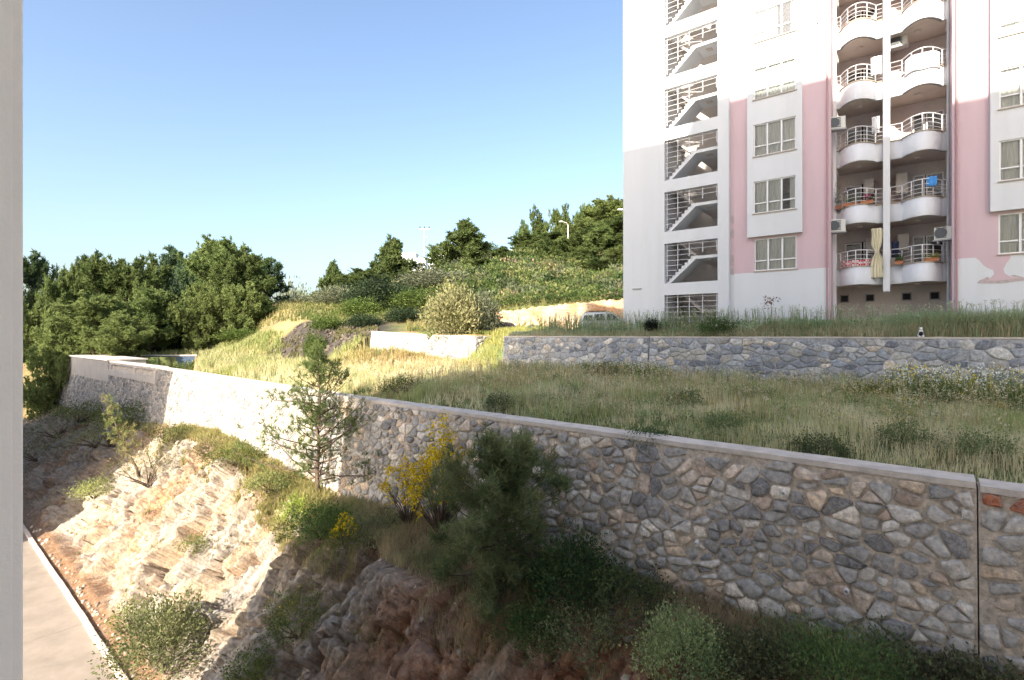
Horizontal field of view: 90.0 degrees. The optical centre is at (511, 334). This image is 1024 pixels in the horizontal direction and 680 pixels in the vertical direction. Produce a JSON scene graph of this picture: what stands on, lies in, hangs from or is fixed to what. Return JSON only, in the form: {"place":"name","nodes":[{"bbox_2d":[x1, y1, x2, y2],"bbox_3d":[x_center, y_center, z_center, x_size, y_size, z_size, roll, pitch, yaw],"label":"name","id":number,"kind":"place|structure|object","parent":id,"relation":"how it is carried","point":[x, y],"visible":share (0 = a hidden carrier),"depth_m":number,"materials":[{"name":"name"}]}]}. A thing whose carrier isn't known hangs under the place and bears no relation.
{"place":"outdoors","nodes":[
{"label":"outdoors","id":0,"kind":"place"},
{"bbox_2d":[0,0,22,679],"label":"wall","id":1,"kind":"structure","parent":0,"point":[11,339],"depth_m":1.55,"materials":[{"name":"grey paint"}]},
{"bbox_2d":[23,533,116,679],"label":"street","id":2,"kind":"structure","parent":0,"point":[58,642],"depth_m":18.70,"materials":[{"name":"concrete"}]},
{"bbox_2d":[23,524,128,679],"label":"kerb","id":3,"kind":"structure","parent":2,"relation":"on","point":[81,615],"depth_m":20.85,"materials":[{"name":"concrete"}]},
{"bbox_2d":[23,0,622,326],"label":"sky","id":4,"kind":"structure","parent":0,"point":[307,134],"materials":[{"name":"blue"}]},
{"bbox_2d":[23,410,992,679],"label":"cliff","id":5,"kind":"structure","parent":0,"point":[105,554],"depth_m":17.28,"materials":[{"name":"beige stone"}]},
{"bbox_2d":[24,394,103,427],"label":"shrub","id":6,"kind":"object","parent":5,"relation":"on","point":[78,414],"visible":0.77,"depth_m":41.99,"materials":[{"name":"green plant"}]},
{"bbox_2d":[62,473,119,503],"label":"shrub","id":7,"kind":"object","parent":5,"relation":"on","point":[82,488],"visible":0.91,"depth_m":28.12,"materials":[{"name":"green plant"}]},
{"bbox_2d":[80,393,151,434],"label":"shrub","id":8,"kind":"object","parent":5,"relation":"on","point":[128,408],"visible":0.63,"depth_m":35.27,"materials":[{"name":"green plant"}]},
{"bbox_2d":[100,392,149,476],"bbox_3d":[-20.030,5.189,26.420,2.751,4.458,1.772,0,0,35],"label":"leaning sapling","id":9,"kind":"object","parent":5,"relation":"on","point":[117,430],"visible":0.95,"depth_m":26.55,"materials":[{"name":"green plant"}]},
{"bbox_2d":[94,424,184,487],"bbox_3d":[-18.946,6.265,26.379,3.807,3.656,4.328,0,0,0],"label":"shrub","id":10,"kind":"object","parent":5,"relation":"on","point":[149,479],"visible":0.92,"depth_m":26.42,"materials":[{"name":"green plant"}]},
{"bbox_2d":[85,584,223,679],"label":"shrub","id":11,"kind":"object","parent":5,"relation":"on","point":[151,634],"visible":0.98,"depth_m":15.57,"materials":[{"name":"green plant"}]},
{"bbox_2d":[144,419,195,443],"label":"shrub","id":12,"kind":"object","parent":5,"relation":"on","point":[181,431],"visible":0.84,"depth_m":28.56,"materials":[{"name":"green plant"}]},
{"bbox_2d":[23,418,405,679],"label":"cliff tufts","id":13,"kind":"object","parent":5,"relation":"on","point":[151,546],"visible":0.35,"depth_m":17.67,"materials":[{"name":"green plant"}]},
{"bbox_2d":[179,439,263,472],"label":"shrub","id":14,"kind":"object","parent":5,"relation":"on","point":[227,454],"visible":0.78,"depth_m":23.37,"materials":[{"name":"green plant"}]},
{"bbox_2d":[214,633,283,679],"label":"shrub","id":15,"kind":"object","parent":5,"relation":"on","point":[259,674],"visible":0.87,"depth_m":14.85,"materials":[{"name":"green plant"}]},
{"bbox_2d":[232,467,300,499],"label":"shrub","id":16,"kind":"object","parent":5,"relation":"on","point":[260,478],"visible":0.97,"depth_m":20.68,"materials":[{"name":"green plant"}]},
{"bbox_2d":[250,579,333,665],"bbox_3d":[-6.452,8.520,15.643,2.515,2.023,2.490,0,0,-14],"label":"broom bush","id":17,"kind":"object","parent":5,"relation":"on","point":[278,613],"visible":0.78,"depth_m":15.44,"materials":[{"name":"green plant"}]},
{"bbox_2d":[224,338,381,493],"bbox_3d":[-7.926,3.305,20.283,6.481,6.362,5.551,0,0,0],"label":"young pine","id":18,"kind":"object","parent":5,"relation":"on","point":[317,352],"visible":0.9,"depth_m":19.96,"materials":[{"name":"green plant"}]},
{"bbox_2d":[270,494,358,555],"bbox_3d":[-6.393,6.361,17.284,2.742,1.873,2.646,0,0,20],"label":"shrub","id":19,"kind":"object","parent":5,"relation":"on","point":[309,518],"visible":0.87,"depth_m":17.01,"materials":[{"name":"green plant"}]},
{"bbox_2d":[322,509,364,556],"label":"broom bush","id":20,"kind":"object","parent":5,"relation":"on","point":[341,528],"visible":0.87,"depth_m":16.50,"materials":[{"name":"yellow plant"}]},
{"bbox_2d":[338,497,407,553],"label":"shrub","id":21,"kind":"object","parent":5,"relation":"on","point":[382,517],"visible":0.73,"depth_m":16.54,"materials":[{"name":"green plant"}]},
{"bbox_2d":[374,451,434,522],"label":"broom bush","id":22,"kind":"object","parent":5,"relation":"on","point":[402,515],"visible":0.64,"depth_m":16.78,"materials":[{"name":"green plant"}]},
{"bbox_2d":[28,414,802,679],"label":"loose stones","id":23,"kind":"object","parent":5,"relation":"on","point":[407,630],"visible":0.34,"depth_m":18.23,"materials":[{"name":"stone"}]},
{"bbox_2d":[394,410,475,532],"bbox_3d":[-2.173,4.396,15.996,3.120,4.156,3.235,0,0,0],"label":"broom bush","id":24,"kind":"object","parent":5,"relation":"on","point":[439,515],"visible":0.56,"depth_m":15.85,"materials":[{"name":"yellow plant"}]},
{"bbox_2d":[419,417,584,626],"bbox_3d":[-0.232,4.383,12.854,4.150,4.782,3.704,0,0,-32],"label":"bushy pine","id":25,"kind":"object","parent":5,"relation":"on","point":[500,494],"visible":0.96,"depth_m":12.26,"materials":[{"name":"green plant"}]},
{"bbox_2d":[26,406,1022,679],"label":"ledge grass","id":26,"kind":"structure","parent":5,"relation":"on","point":[392,552],"depth_m":15.50,"materials":[{"name":"green plant"}]},
{"bbox_2d":[479,594,588,669],"bbox_3d":[0.415,6.201,10.862,1.842,1.022,1.939,0,0,-35],"label":"shrub","id":27,"kind":"object","parent":5,"relation":"on","point":[518,617],"visible":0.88,"depth_m":10.82,"materials":[{"name":"green plant"}]},
{"bbox_2d":[517,499,635,622],"bbox_3d":[1.471,5.188,11.765,2.752,2.413,3.032,0,0,0],"label":"dark bush","id":28,"kind":"object","parent":5,"relation":"on","point":[553,566],"visible":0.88,"depth_m":11.53,"materials":[{"name":"green plant"}]},
{"bbox_2d":[529,592,637,679],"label":"shrub","id":29,"kind":"object","parent":5,"relation":"on","point":[604,632],"visible":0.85,"depth_m":10.35,"materials":[{"name":"green plant"}]},
{"bbox_2d":[556,552,689,647],"bbox_3d":[2.374,5.595,11.254,2.712,1.445,2.901,0,0,-38],"label":"shrub","id":30,"kind":"object","parent":5,"relation":"on","point":[601,591],"visible":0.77,"depth_m":10.96,"materials":[{"name":"green plant"}]},
{"bbox_2d":[618,592,744,679],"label":"shrub","id":31,"kind":"object","parent":5,"relation":"on","point":[670,635],"visible":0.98,"depth_m":9.12,"materials":[{"name":"green plant"}]},
{"bbox_2d":[690,612,795,679],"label":"shrub","id":32,"kind":"object","parent":5,"relation":"on","point":[739,645],"visible":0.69,"depth_m":9.02,"materials":[{"name":"green plant"}]},
{"bbox_2d":[728,602,851,679],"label":"shrub","id":33,"kind":"object","parent":5,"relation":"on","point":[777,640],"visible":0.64,"depth_m":9.12,"materials":[{"name":"green plant"}]},
{"bbox_2d":[766,592,932,679],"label":"shrub","id":34,"kind":"object","parent":5,"relation":"on","point":[834,663],"visible":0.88,"depth_m":8.44,"materials":[{"name":"green plant"}]},
{"bbox_2d":[828,609,961,679],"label":"shrub","id":35,"kind":"object","parent":5,"relation":"on","point":[903,640],"visible":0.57,"depth_m":8.61,"materials":[{"name":"green plant"}]},
{"bbox_2d":[880,637,1000,679],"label":"shrub","id":36,"kind":"object","parent":5,"relation":"on","point":[935,663],"visible":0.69,"depth_m":8.23,"materials":[{"name":"green plant"}]},
{"bbox_2d":[925,636,1023,679],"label":"shrub","id":37,"kind":"object","parent":5,"relation":"on","point":[964,661],"visible":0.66,"depth_m":8.09,"materials":[{"name":"green plant"}]},
{"bbox_2d":[23,266,1023,482],"bbox_3d":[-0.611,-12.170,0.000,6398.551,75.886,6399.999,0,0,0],"label":"ground","id":38,"kind":"structure","parent":0,"point":[288,326],"depth_m":17.18,"materials":[{"name":"green plant"}]},
{"bbox_2d":[23,248,59,319],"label":"pine tree","id":39,"kind":"object","parent":38,"relation":"on","point":[35,270],"visible":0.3,"depth_m":73.54,"materials":[{"name":"green plant"}]},
{"bbox_2d":[23,296,64,363],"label":"pine tree","id":40,"kind":"object","parent":38,"relation":"on","point":[32,317],"visible":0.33,"depth_m":57.31,"materials":[{"name":"green plant"}]},
{"bbox_2d":[25,271,79,350],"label":"pine tree","id":41,"kind":"object","parent":38,"relation":"on","point":[67,286],"visible":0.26,"depth_m":65.25,"materials":[{"name":"green plant"}]},
{"bbox_2d":[23,307,90,420],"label":"pine tree","id":42,"kind":"object","parent":38,"relation":"on","point":[41,394],"visible":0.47,"depth_m":52.35,"materials":[{"name":"green plant"}]},
{"bbox_2d":[43,289,142,359],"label":"pine tree","id":43,"kind":"object","parent":38,"relation":"on","point":[85,315],"visible":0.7,"depth_m":52.69,"materials":[{"name":"green plant"}]},
{"bbox_2d":[66,251,166,334],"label":"pine tree","id":44,"kind":"object","parent":38,"relation":"on","point":[122,279],"visible":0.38,"depth_m":64.67,"materials":[{"name":"green plant"}]},
{"bbox_2d":[87,313,158,356],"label":"pine tree","id":45,"kind":"object","parent":38,"relation":"on","point":[127,342],"visible":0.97,"depth_m":51.19,"materials":[{"name":"green plant"}]},
{"bbox_2d":[114,285,184,353],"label":"pine tree","id":46,"kind":"object","parent":38,"relation":"on","point":[150,304],"visible":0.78,"depth_m":57.33,"materials":[{"name":"green plant"}]},
{"bbox_2d":[158,244,189,287],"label":"pine tree","id":47,"kind":"object","parent":38,"relation":"on","point":[170,257],"visible":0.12,"depth_m":86.98,"materials":[{"name":"green plant"}]},
{"bbox_2d":[161,247,227,333],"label":"pine tree","id":48,"kind":"object","parent":38,"relation":"on","point":[184,281],"visible":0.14,"depth_m":70.18,"materials":[{"name":"green plant"}]},
{"bbox_2d":[164,280,233,351],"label":"pine tree","id":49,"kind":"object","parent":38,"relation":"on","point":[199,328],"visible":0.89,"depth_m":59.06,"materials":[{"name":"green plant"}]},
{"bbox_2d":[176,232,267,332],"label":"pine tree","id":50,"kind":"object","parent":38,"relation":"on","point":[196,264],"visible":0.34,"depth_m":65.98,"materials":[{"name":"green plant"}]},
{"bbox_2d":[209,280,264,338],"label":"pine tree","id":51,"kind":"object","parent":38,"relation":"on","point":[240,298],"visible":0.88,"depth_m":59.04,"materials":[{"name":"green plant"}]},
{"bbox_2d":[200,252,276,318],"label":"pine tree","id":52,"kind":"object","parent":38,"relation":"on","point":[247,267],"visible":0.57,"depth_m":63.27,"materials":[{"name":"green plant"}]},
{"bbox_2d":[257,256,293,300],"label":"pine tree","id":53,"kind":"object","parent":38,"relation":"on","point":[271,269],"visible":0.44,"depth_m":75.19,"materials":[{"name":"green plant"}]},
{"bbox_2d":[267,320,378,360],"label":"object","id":54,"kind":"structure","parent":38,"relation":"on","point":[346,329],"depth_m":47.11,"materials":[{"name":"plant"}]},
{"bbox_2d":[270,320,378,358],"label":"bank rubble","id":55,"kind":"object","parent":38,"relation":"on","point":[344,338],"visible":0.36,"depth_m":47.14,"materials":[{"name":"stone"}]},
{"bbox_2d":[296,282,353,304],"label":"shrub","id":56,"kind":"object","parent":38,"relation":"on","point":[327,297],"visible":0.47,"depth_m":64.47,"materials":[{"name":"green plant"}]},
{"bbox_2d":[329,293,387,314],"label":"shrub","id":57,"kind":"object","parent":38,"relation":"on","point":[357,307],"visible":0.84,"depth_m":54.94,"materials":[{"name":"green plant"}]},
{"bbox_2d":[332,268,417,310],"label":"shrub","id":58,"kind":"object","parent":38,"relation":"on","point":[379,290],"visible":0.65,"depth_m":58.27,"materials":[{"name":"green plant"}]},
{"bbox_2d":[368,234,412,280],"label":"pine tree","id":59,"kind":"object","parent":38,"relation":"on","point":[389,260],"visible":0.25,"depth_m":97.54,"materials":[{"name":"green plant"}]},
{"bbox_2d":[381,304,426,322],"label":"shrub","id":60,"kind":"object","parent":38,"relation":"on","point":[396,314],"visible":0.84,"depth_m":49.73,"materials":[{"name":"green plant"}]},
{"bbox_2d":[381,282,435,310],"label":"shrub","id":61,"kind":"object","parent":38,"relation":"on","point":[413,298],"visible":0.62,"depth_m":56.71,"materials":[{"name":"green plant"}]},
{"bbox_2d":[210,249,620,341],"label":"hill grass","id":62,"kind":"structure","parent":38,"relation":"on","point":[308,314],"depth_m":55.42,"materials":[{"name":"plant"}]},
{"bbox_2d":[370,331,491,361],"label":"broken wall","id":63,"kind":"structure","parent":38,"relation":"on","point":[458,346],"depth_m":39.17,"materials":[{"name":"concrete"}]},
{"bbox_2d":[389,265,481,290],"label":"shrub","id":64,"kind":"object","parent":38,"relation":"on","point":[430,277],"visible":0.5,"depth_m":71.47,"materials":[{"name":"green plant"}]},
{"bbox_2d":[414,274,486,341],"bbox_3d":[-4.641,-1.715,39.669,5.629,5.891,5.498,0,0,3],"label":"shrub","id":65,"kind":"object","parent":38,"relation":"on","point":[454,309],"visible":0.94,"depth_m":38.64,"materials":[{"name":"beige plant"}]},
{"bbox_2d":[407,217,494,272],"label":"pine tree","id":66,"kind":"object","parent":38,"relation":"on","point":[466,240],"visible":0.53,"depth_m":105.65,"materials":[{"name":"green plant"}]},
{"bbox_2d":[460,287,504,333],"bbox_3d":[-2.435,-1.205,40.514,4.110,5.228,3.942,0,0,-40],"label":"olive tree","id":67,"kind":"object","parent":38,"relation":"on","point":[489,315],"visible":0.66,"depth_m":39.94,"materials":[{"name":"green plant"}]},
{"bbox_2d":[456,325,548,367],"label":"dry grass","id":68,"kind":"structure","parent":38,"relation":"on","point":[497,332],"depth_m":36.56,"materials":[{"name":"yellow plant"}]},
{"bbox_2d":[384,241,622,310],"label":"hill scrub","id":69,"kind":"object","parent":38,"relation":"on","point":[589,290],"visible":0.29,"depth_m":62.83,"materials":[{"name":"green plant"}]},
{"bbox_2d":[58,365,977,668],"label":"retaining wall","id":70,"kind":"structure","parent":38,"relation":"on","point":[844,541],"depth_m":11.18,"materials":[{"name":"stone"}]},
{"bbox_2d":[67,354,147,379],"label":"wall section","id":71,"kind":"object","parent":70,"relation":"on","point":[95,366],"visible":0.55,"depth_m":47.11,"materials":[{"name":"concrete"}]},
{"bbox_2d":[108,361,168,383],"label":"wall coping","id":72,"kind":"structure","parent":70,"relation":"on","point":[138,377],"depth_m":38.59,"materials":[{"name":"concrete"}]},
{"bbox_2d":[512,203,552,250],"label":"pine tree","id":73,"kind":"object","parent":38,"relation":"on","point":[539,227],"visible":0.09,"depth_m":143.25,"materials":[{"name":"green plant"}]},
{"bbox_2d":[81,323,1023,483],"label":"terrace grass","id":74,"kind":"structure","parent":38,"relation":"on","point":[217,358],"depth_m":17.17,"materials":[{"name":"green plant"}]},
{"bbox_2d":[496,298,622,327],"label":"rock bank","id":75,"kind":"object","parent":38,"relation":"on","point":[535,313],"visible":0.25,"depth_m":47.11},
{"bbox_2d":[547,202,578,233],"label":"pine tree","id":76,"kind":"object","parent":38,"relation":"on","point":[556,217],"visible":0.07,"depth_m":148.66,"materials":[{"name":"green plant"}]},
{"bbox_2d":[502,336,649,374],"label":"retaining wall","id":77,"kind":"structure","parent":38,"relation":"on","point":[630,349],"depth_m":29.35,"materials":[{"name":"stone"}]},
{"bbox_2d":[548,230,603,259],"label":"pine tree","id":78,"kind":"object","parent":38,"relation":"on","point":[578,245],"visible":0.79,"depth_m":86.50,"materials":[{"name":"green plant"}]},
{"bbox_2d":[582,220,621,254],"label":"pine tree","id":79,"kind":"object","parent":38,"relation":"on","point":[600,229],"visible":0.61,"depth_m":90.71,"materials":[{"name":"green plant"}]},
{"bbox_2d":[582,194,622,222],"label":"pine tree","id":80,"kind":"object","parent":38,"relation":"on","point":[601,210],"visible":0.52,"depth_m":138.88,"materials":[{"name":"green plant"}]},
{"bbox_2d":[572,359,674,379],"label":"daisies","id":81,"kind":"object","parent":38,"relation":"on","point":[638,367],"visible":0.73,"depth_m":25.58,"materials":[{"name":"green plant"}]},
{"bbox_2d":[298,349,1023,465],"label":"grass","id":82,"kind":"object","parent":38,"relation":"on","point":[645,413],"visible":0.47,"depth_m":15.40,"materials":[{"name":"green plant"}]},
{"bbox_2d":[695,403,752,430],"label":"weed clump","id":83,"kind":"object","parent":38,"relation":"on","point":[715,418],"visible":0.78,"depth_m":13.24,"materials":[{"name":"green plant"}]},
{"bbox_2d":[475,306,1023,362],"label":"tall weeds","id":84,"kind":"object","parent":38,"relation":"on","point":[1005,328],"visible":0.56,"depth_m":21.59,"materials":[{"name":"green plant"}]},
{"bbox_2d":[526,314,1021,335],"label":"leafy weeds","id":85,"kind":"object","parent":38,"relation":"on","point":[739,322],"visible":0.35,"depth_m":25.51,"materials":[{"name":"green plant"}]},
{"bbox_2d":[537,299,1023,334],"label":"weed heads","id":86,"kind":"object","parent":38,"relation":"on","point":[590,319],"visible":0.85,"depth_m":25.59,"materials":[{"name":"green plant"}]},
{"bbox_2d":[623,0,1023,329],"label":"apartment building","id":87,"kind":"structure","parent":38,"relation":"on","point":[740,159],"depth_m":25.14,"materials":[{"name":"white paint"}]},
{"bbox_2d":[752,175,796,214],"bbox_3d":[13.126,-6.938,25.601,2.020,1.665,0.260,0,0,37],"label":"window","id":88,"kind":"structure","parent":87,"relation":"in","point":[779,194],"depth_m":25.64,"materials":[{"name":"grey glass"}]},
{"bbox_2d":[752,116,796,157],"bbox_3d":[13.126,-9.838,25.601,2.020,1.665,0.260,0,0,37],"label":"window","id":89,"kind":"structure","parent":87,"relation":"in","point":[778,136],"depth_m":25.64,"materials":[{"name":"grey glass"}]},
{"bbox_2d":[752,57,796,100],"bbox_3d":[13.126,-12.738,25.601,2.020,1.665,0.260,0,0,37],"label":"window","id":90,"kind":"structure","parent":87,"relation":"in","point":[776,78],"depth_m":25.64,"materials":[{"name":"white plastic"}]},
{"bbox_2d":[752,0,796,44],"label":"window","id":91,"kind":"structure","parent":87,"relation":"in","point":[779,19],"depth_m":25.66,"materials":[{"name":"white plastic"}]},
{"bbox_2d":[753,235,797,271],"bbox_3d":[13.253,-4.037,25.768,2.020,1.665,0.240,0,0,37],"label":"window","id":92,"kind":"structure","parent":87,"relation":"in","point":[777,253],"depth_m":25.80,"materials":[{"name":"white glass"}]},
{"bbox_2d":[870,228,882,277],"bbox_3d":[17.064,-3.805,23.974,0.508,2.351,0.258,0,0,37],"label":"hanging cloth","id":93,"kind":"object","parent":87,"relation":"hanging from","point":[876,263],"visible":1,"depth_m":23.95,"materials":[{"name":"beige fabric"}]},
{"bbox_2d":[904,50,939,77],"bbox_3d":[18.219,-12.060,22.740,1.256,0.800,0.533,0,0,37],"label":"white sheet","id":94,"kind":"object","parent":87,"relation":"hanging from","point":[921,61],"visible":1,"depth_m":22.55,"materials":[{"name":"fabric"}]},
{"bbox_2d":[997,212,1023,254],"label":"window","id":95,"kind":"structure","parent":87,"relation":"in","point":[1010,225],"depth_m":20.64,"materials":[{"name":"white glass"}]},
{"bbox_2d":[997,137,1023,182],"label":"window","id":96,"kind":"structure","parent":87,"relation":"in","point":[1011,152],"depth_m":20.48,"materials":[{"name":"grey glass"}]},
{"bbox_2d":[997,64,1023,110],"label":"window","id":97,"kind":"structure","parent":87,"relation":"in","point":[1011,79],"depth_m":20.47,"materials":[{"name":"white glass"}]},
{"bbox_2d":[997,0,1023,38],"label":"window","id":98,"kind":"structure","parent":87,"relation":"in","point":[1011,12],"depth_m":20.48,"materials":[{"name":"white plastic"}]},
{"bbox_2d":[785,426,862,457],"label":"weed clump","id":99,"kind":"object","parent":38,"relation":"on","point":[804,446],"visible":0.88,"depth_m":11.04,"materials":[{"name":"green plant"}]},
{"bbox_2d":[649,336,1023,394],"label":"retaining wall","id":100,"kind":"structure","parent":38,"relation":"on","point":[816,354],"depth_m":21.68,"materials":[{"name":"stone"}]},
{"bbox_2d":[866,414,946,450],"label":"weed clump","id":101,"kind":"object","parent":38,"relation":"on","point":[896,427],"visible":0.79,"depth_m":11.06,"materials":[{"name":"green plant"}]},
{"bbox_2d":[901,376,981,407],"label":"weed clump","id":102,"kind":"object","parent":38,"relation":"on","point":[939,390],"visible":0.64,"depth_m":16.07,"materials":[{"name":"green plant"}]},
{"bbox_2d":[880,360,1023,400],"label":"daisies","id":103,"kind":"object","parent":38,"relation":"on","point":[959,379],"visible":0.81,"depth_m":17.94,"materials":[{"name":"green plant"}]},
{"bbox_2d":[930,426,1023,459],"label":"weed clump","id":104,"kind":"object","parent":38,"relation":"on","point":[979,442],"visible":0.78,"depth_m":10.07,"materials":[{"name":"green plant"}]},
{"bbox_2d":[963,384,1023,409],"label":"weed clump","id":105,"kind":"object","parent":38,"relation":"on","point":[1010,396],"visible":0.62,"depth_m":15.13,"materials":[{"name":"green plant"}]},
{"bbox_2d":[976,478,1023,679],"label":"retaining wall","id":106,"kind":"structure","parent":38,"relation":"on","point":[1000,544],"depth_m":8.30,"materials":[{"name":"stone"}]},
{"bbox_2d":[373,367,1011,445],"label":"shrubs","id":107,"kind":"object","parent":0,"point":[736,402],"visible":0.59,"depth_m":14.94,"materials":[{"name":"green plant"}]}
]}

